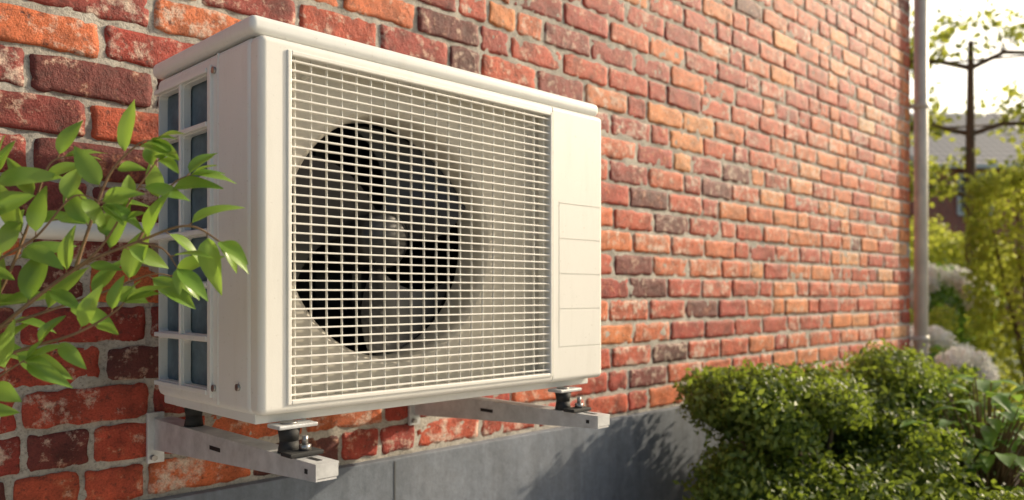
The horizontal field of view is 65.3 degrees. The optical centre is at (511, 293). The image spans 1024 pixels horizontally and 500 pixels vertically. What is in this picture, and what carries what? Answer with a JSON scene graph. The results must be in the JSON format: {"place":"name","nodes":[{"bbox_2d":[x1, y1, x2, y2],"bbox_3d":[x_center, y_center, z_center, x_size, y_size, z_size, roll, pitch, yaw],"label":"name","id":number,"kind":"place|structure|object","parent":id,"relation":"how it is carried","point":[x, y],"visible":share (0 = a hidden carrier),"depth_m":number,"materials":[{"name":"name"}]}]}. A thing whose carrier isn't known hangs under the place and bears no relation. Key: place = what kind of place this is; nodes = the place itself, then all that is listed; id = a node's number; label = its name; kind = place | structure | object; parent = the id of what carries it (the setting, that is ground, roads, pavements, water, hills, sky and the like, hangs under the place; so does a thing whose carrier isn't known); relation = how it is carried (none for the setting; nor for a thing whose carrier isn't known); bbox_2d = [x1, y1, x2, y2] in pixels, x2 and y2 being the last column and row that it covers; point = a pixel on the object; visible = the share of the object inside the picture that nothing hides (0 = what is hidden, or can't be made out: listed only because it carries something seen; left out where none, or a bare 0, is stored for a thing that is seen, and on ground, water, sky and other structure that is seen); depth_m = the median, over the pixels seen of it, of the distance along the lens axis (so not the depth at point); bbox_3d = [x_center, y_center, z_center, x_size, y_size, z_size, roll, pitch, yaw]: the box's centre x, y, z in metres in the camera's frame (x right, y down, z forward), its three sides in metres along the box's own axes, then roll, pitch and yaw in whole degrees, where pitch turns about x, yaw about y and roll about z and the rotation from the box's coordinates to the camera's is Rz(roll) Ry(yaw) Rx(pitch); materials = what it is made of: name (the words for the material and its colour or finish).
{"place":"outdoors","nodes":[
{"label":"outdoors","id":0,"kind":"place"},
{"bbox_2d":[0,99,247,416],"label":"leafy shrub","id":1,"kind":"object","parent":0,"point":[184,284],"visible":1,"depth_m":1.00,"materials":[{"name":"green plant"}]},
{"bbox_2d":[909,168,1023,329],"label":"walls","id":2,"kind":"structure","parent":0,"point":[946,209],"depth_m":25.03,"materials":[{"name":"brick"}]},
{"bbox_2d":[909,113,1023,171],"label":"roof","id":3,"kind":"structure","parent":2,"relation":"on","point":[992,147],"depth_m":26.18,"materials":[{"name":"ceramic"}]},
{"bbox_2d":[930,164,1018,167],"bbox_3d":[19.532,-3.930,24.627,13.800,0.120,0.090,0,0,0],"label":"gutter","id":4,"kind":"object","parent":3,"relation":"attached to","point":[983,165],"depth_m":24.58,"materials":[{"name":"white plastic"}]},
{"bbox_2d":[957,174,992,214],"bbox_3d":[14.482,-3.100,25.000,1.100,1.300,0.056,0,0,0],"label":"window frame","id":5,"kind":"object","parent":2,"relation":"attached to","point":[958,199],"visible":0.2,"depth_m":24.97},
{"bbox_2d":[909,0,1023,112],"label":"sky","id":6,"kind":"structure","parent":0,"point":[995,74],"materials":[{"name":"white"}]},
{"bbox_2d":[960,177,989,211],"bbox_3d":[14.482,-3.100,25.015,0.940,1.100,0.026,0,0,0],"label":"window glass","id":7,"kind":"object","parent":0,"point":[962,190],"visible":0.14,"depth_m":25.00,"materials":[{"name":"grey glass"}]},
{"bbox_2d":[973,330,1023,439],"bbox_3d":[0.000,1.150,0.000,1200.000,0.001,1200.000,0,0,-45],"label":"ground","id":8,"kind":"structure","parent":0,"point":[1016,362],"depth_m":13.37,"materials":[{"name":"green plant"}]},
{"bbox_2d":[147,405,776,499],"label":"plinth","id":9,"kind":"structure","parent":8,"relation":"on","point":[650,455],"depth_m":2.29,"materials":[{"name":"grey concrete"}]},
{"bbox_2d":[394,461,395,499],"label":"plinth joint","id":10,"kind":"object","parent":9,"relation":"attached to","point":[395,480],"visible":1,"depth_m":1.93,"materials":[{"name":"grey concrete"}]},
{"bbox_2d":[0,0,910,499],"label":"wall bricks","id":11,"kind":"object","parent":9,"relation":"on","point":[54,114],"depth_m":2.63,"materials":[{"name":"red brick"}]},
{"bbox_2d":[0,216,157,242],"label":"insulated pipe","id":12,"kind":"object","parent":11,"relation":"attached to","point":[56,230],"visible":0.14,"depth_m":1.39,"materials":[{"name":"white plastic"}]},
{"bbox_2d":[146,408,338,481],"bbox_3d":[-0.474,0.260,1.348,0.059,0.132,0.592,0,0,-45],"label":"wall bracket","id":13,"kind":"object","parent":11,"relation":"attached to","point":[192,435],"depth_m":1.31,"materials":[{"name":"white metal"}]},
{"bbox_2d":[153,15,600,430],"bbox_3d":[-0.224,-0.105,1.585,0.811,0.616,0.394,0,0,-45],"label":"air conditioner outdoor unit","id":14,"kind":"object","parent":13,"relation":"on","point":[403,229],"visible":0.97,"depth_m":1.39,"materials":[{"name":"paint"}]},
{"bbox_2d":[0,0,909,499],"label":"mortar joints","id":15,"kind":"object","parent":11,"relation":"attached to","point":[32,144],"visible":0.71,"depth_m":2.64,"materials":[{"name":"grey concrete"}]},
{"bbox_2d":[408,387,609,428],"bbox_3d":[-0.028,0.260,1.794,0.059,0.132,0.592,0,0,-45],"label":"wall bracket","id":16,"kind":"object","parent":11,"relation":"attached to","point":[562,412],"depth_m":1.74,"materials":[{"name":"white metal"}]},
{"bbox_2d":[909,0,928,361],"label":"drainpipe","id":17,"kind":"object","parent":11,"relation":"attached to","point":[920,108],"visible":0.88,"depth_m":4.45,"materials":[{"name":"metal"}]},
{"bbox_2d":[909,305,959,358],"bbox_3d":[3.007,0.633,6.998,0.457,1.100,1.667,0,0,-45],"label":"boxwood hedge","id":18,"kind":"object","parent":8,"relation":"on","point":[939,314],"visible":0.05,"depth_m":6.50,"materials":[{"name":"green plant"}]},
{"bbox_2d":[909,322,999,425],"bbox_3d":[2.850,0.672,5.607,0.930,0.967,0.913,0,0,-5],"label":"hydrangea bush","id":19,"kind":"object","parent":8,"relation":"on","point":[959,355],"visible":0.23,"depth_m":5.38,"materials":[{"name":"white plant"}]},
{"bbox_2d":[909,259,1005,352],"bbox_3d":[4.234,0.399,8.463,1.353,1.513,1.819,0,0,-11],"label":"hydrangea bush","id":20,"kind":"object","parent":8,"relation":"on","point":[946,283],"visible":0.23,"depth_m":7.83,"materials":[{"name":"green plant"}]},
{"bbox_2d":[909,213,1021,330],"bbox_3d":[5.112,0.120,9.556,1.775,2.228,1.327,0,0,-9],"label":"topiary shrub","id":21,"kind":"object","parent":8,"relation":"on","point":[948,249],"visible":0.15,"depth_m":9.25,"materials":[{"name":"green plant"}]},
{"bbox_2d":[909,0,1023,338],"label":"espalier tree","id":22,"kind":"object","parent":8,"relation":"on","point":[952,189],"visible":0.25,"depth_m":8.99,"materials":[{"name":"green plant"}]},
{"bbox_2d":[957,164,1023,429],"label":"tall hedge","id":23,"kind":"object","parent":8,"relation":"on","point":[982,234],"visible":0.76,"depth_m":6.78,"materials":[{"name":"green plant"}]},
{"bbox_2d":[1011,446,1023,485],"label":"garden bed","id":24,"kind":"object","parent":8,"relation":"on","point":[1020,471],"depth_m":4.99,"materials":[{"name":"soil"}]},
{"bbox_2d":[672,357,883,485],"bbox_3d":[0.920,0.675,2.633,0.925,0.960,0.645,0,0,-45],"label":"boxwood shrub","id":25,"kind":"object","parent":24,"relation":"on","point":[776,409],"visible":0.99,"depth_m":2.40,"materials":[{"name":"green plant"}]},
{"bbox_2d":[672,423,1023,499],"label":"boxwood hedge","id":26,"kind":"object","parent":24,"relation":"on","point":[729,473],"visible":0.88,"depth_m":2.38,"materials":[{"name":"green plant"}]},
{"bbox_2d":[820,338,1006,461],"bbox_3d":[1.458,0.664,3.067,1.100,0.987,0.686,0,0,-45],"label":"boxwood shrub","id":27,"kind":"object","parent":24,"relation":"on","point":[894,378],"visible":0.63,"depth_m":2.81,"materials":[{"name":"green plant"}]},
{"bbox_2d":[900,374,1023,499],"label":"broad leaf plant","id":28,"kind":"object","parent":24,"relation":"on","point":[1004,462],"visible":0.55,"depth_m":2.69,"materials":[{"name":"green plant"}]}
]}

